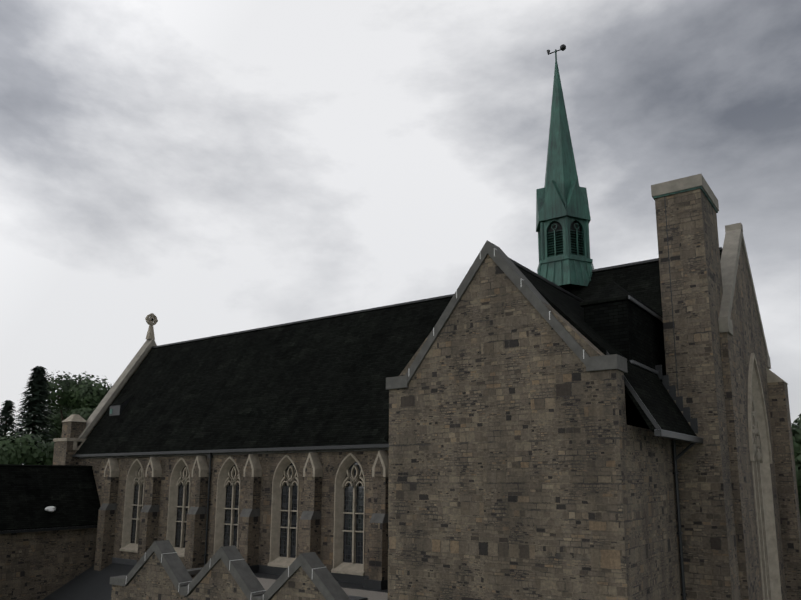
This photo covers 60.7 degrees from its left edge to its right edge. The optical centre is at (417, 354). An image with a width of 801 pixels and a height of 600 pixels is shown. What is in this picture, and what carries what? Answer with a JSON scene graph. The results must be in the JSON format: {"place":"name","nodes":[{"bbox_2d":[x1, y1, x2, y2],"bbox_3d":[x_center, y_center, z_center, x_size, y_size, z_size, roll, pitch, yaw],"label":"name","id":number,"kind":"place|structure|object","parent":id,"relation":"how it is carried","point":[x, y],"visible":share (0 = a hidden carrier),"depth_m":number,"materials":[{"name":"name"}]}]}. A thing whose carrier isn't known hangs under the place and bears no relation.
{"place":"outdoors","nodes":[
{"label":"outdoors","id":0,"kind":"place"},
{"bbox_2d":[45,248,583,599],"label":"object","id":1,"kind":"object","parent":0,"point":[50,508],"visible":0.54,"depth_m":27.39,"materials":[{"name":"stone"}]},
{"bbox_2d":[257,578,387,599],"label":"flat roof","id":2,"kind":"structure","parent":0,"point":[266,584],"depth_m":30.43,"materials":[{"name":"grey"}]},
{"bbox_2d":[0,242,800,599],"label":"church nave walls","id":3,"kind":"structure","parent":0,"point":[38,564],"depth_m":35.07,"materials":[{"name":"stone"}]},
{"bbox_2d":[0,249,721,530],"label":"church roofs","id":4,"kind":"structure","parent":3,"relation":"on","point":[319,382],"depth_m":41.09,"materials":[{"name":"black tile"}]},
{"bbox_2d":[112,295,700,599],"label":"church flashings","id":5,"kind":"object","parent":4,"relation":"on","point":[134,562],"visible":0.5,"depth_m":24.95,"materials":[{"name":"grey metal"}]},
{"bbox_2d":[53,313,787,599],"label":"church limestone dressings","id":6,"kind":"structure","parent":3,"relation":"attached to","point":[760,447],"depth_m":35.26,"materials":[{"name":"beige stone"}]},
{"bbox_2d":[131,462,363,563],"bbox_3d":[-2.533,7.484,35.821,36.647,10.075,3.600,-5,-11,24],"label":"window glass","id":7,"kind":"object","parent":6,"relation":"in","point":[347,522],"visible":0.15,"depth_m":36.74,"materials":[{"name":"grey glass"}]},
{"bbox_2d":[0,0,800,464],"label":"sky","id":8,"kind":"structure","parent":0,"point":[208,168],"materials":[{"name":"grey"}]},
{"bbox_2d":[111,189,740,599],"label":"church wing walls","id":9,"kind":"structure","parent":0,"point":[527,461],"depth_m":22.01,"materials":[{"name":"stone"}]},
{"bbox_2d":[583,300,665,399],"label":"church slate hung cheeks","id":10,"kind":"object","parent":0,"point":[628,330],"visible":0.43,"depth_m":23.35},
{"bbox_3d":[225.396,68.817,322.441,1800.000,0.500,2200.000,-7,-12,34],"label":"ground","id":11,"kind":"structure","parent":0,"visible":0},
{"bbox_2d":[0,400,16,437],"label":"spruce tree","id":12,"kind":"object","parent":11,"relation":"on","point":[6,411],"depth_m":92.91,"materials":[{"name":"green plant"}]},
{"bbox_2d":[0,428,54,464],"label":"tree","id":13,"kind":"object","parent":11,"relation":"on","point":[13,450],"visible":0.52,"depth_m":75.95,"materials":[{"name":"green plant"}]},
{"bbox_2d":[9,366,58,463],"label":"spruce tree","id":14,"kind":"object","parent":11,"relation":"on","point":[39,374],"depth_m":92.62,"materials":[{"name":"green plant"}]},
{"bbox_2d":[44,403,77,437],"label":"tree","id":15,"kind":"object","parent":11,"relation":"on","point":[57,420],"depth_m":134.55,"materials":[{"name":"green plant"}]},
{"bbox_2d":[36,370,111,439],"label":"tree","id":16,"kind":"object","parent":11,"relation":"on","point":[87,396],"depth_m":123.50,"materials":[{"name":"green plant"}]},
{"bbox_2d":[42,462,387,599],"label":"flat roof","id":17,"kind":"structure","parent":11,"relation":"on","point":[90,583],"depth_m":40.92,"materials":[{"name":"grey"}]},
{"bbox_2d":[0,49,722,599],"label":"gutters and flashing","id":18,"kind":"object","parent":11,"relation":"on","point":[678,399],"visible":0.52,"depth_m":32.76,"materials":[{"name":"grey metal"}]},
{"bbox_2d":[77,240,627,599],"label":"church copings","id":19,"kind":"object","parent":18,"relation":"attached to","point":[325,582],"visible":0.73,"depth_m":25.54,"materials":[{"name":"stone"}]},
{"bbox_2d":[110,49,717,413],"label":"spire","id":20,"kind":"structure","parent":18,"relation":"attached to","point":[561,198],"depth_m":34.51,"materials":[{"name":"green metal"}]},
{"bbox_2d":[547,221,582,256],"bbox_3d":[7.513,-5.675,35.177,1.998,1.950,1.812,-7,-12,34],"label":"church fleche louvre backing","id":21,"kind":"object","parent":20,"relation":"on","point":[559,227],"visible":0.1,"depth_m":34.46,"materials":[{"name":"metal"}]},
{"bbox_2d":[77,174,770,446],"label":"church copings","id":22,"kind":"object","parent":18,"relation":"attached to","point":[733,240],"visible":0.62,"depth_m":28.85,"materials":[{"name":"stone"}]},
{"bbox_2d":[560,44,565,50],"bbox_3d":[7.859,-16.568,36.895,0.323,0.340,0.340,-7,-12,34],"label":"weather vane","id":23,"kind":"object","parent":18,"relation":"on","point":[562,47],"visible":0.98,"depth_m":36.78,"materials":[{"name":"metal"}]},
{"bbox_2d":[791,414,800,520],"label":"tree","id":24,"kind":"object","parent":11,"relation":"on","point":[796,433],"visible":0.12,"depth_m":57.17,"materials":[{"name":"green plant"}]}
]}

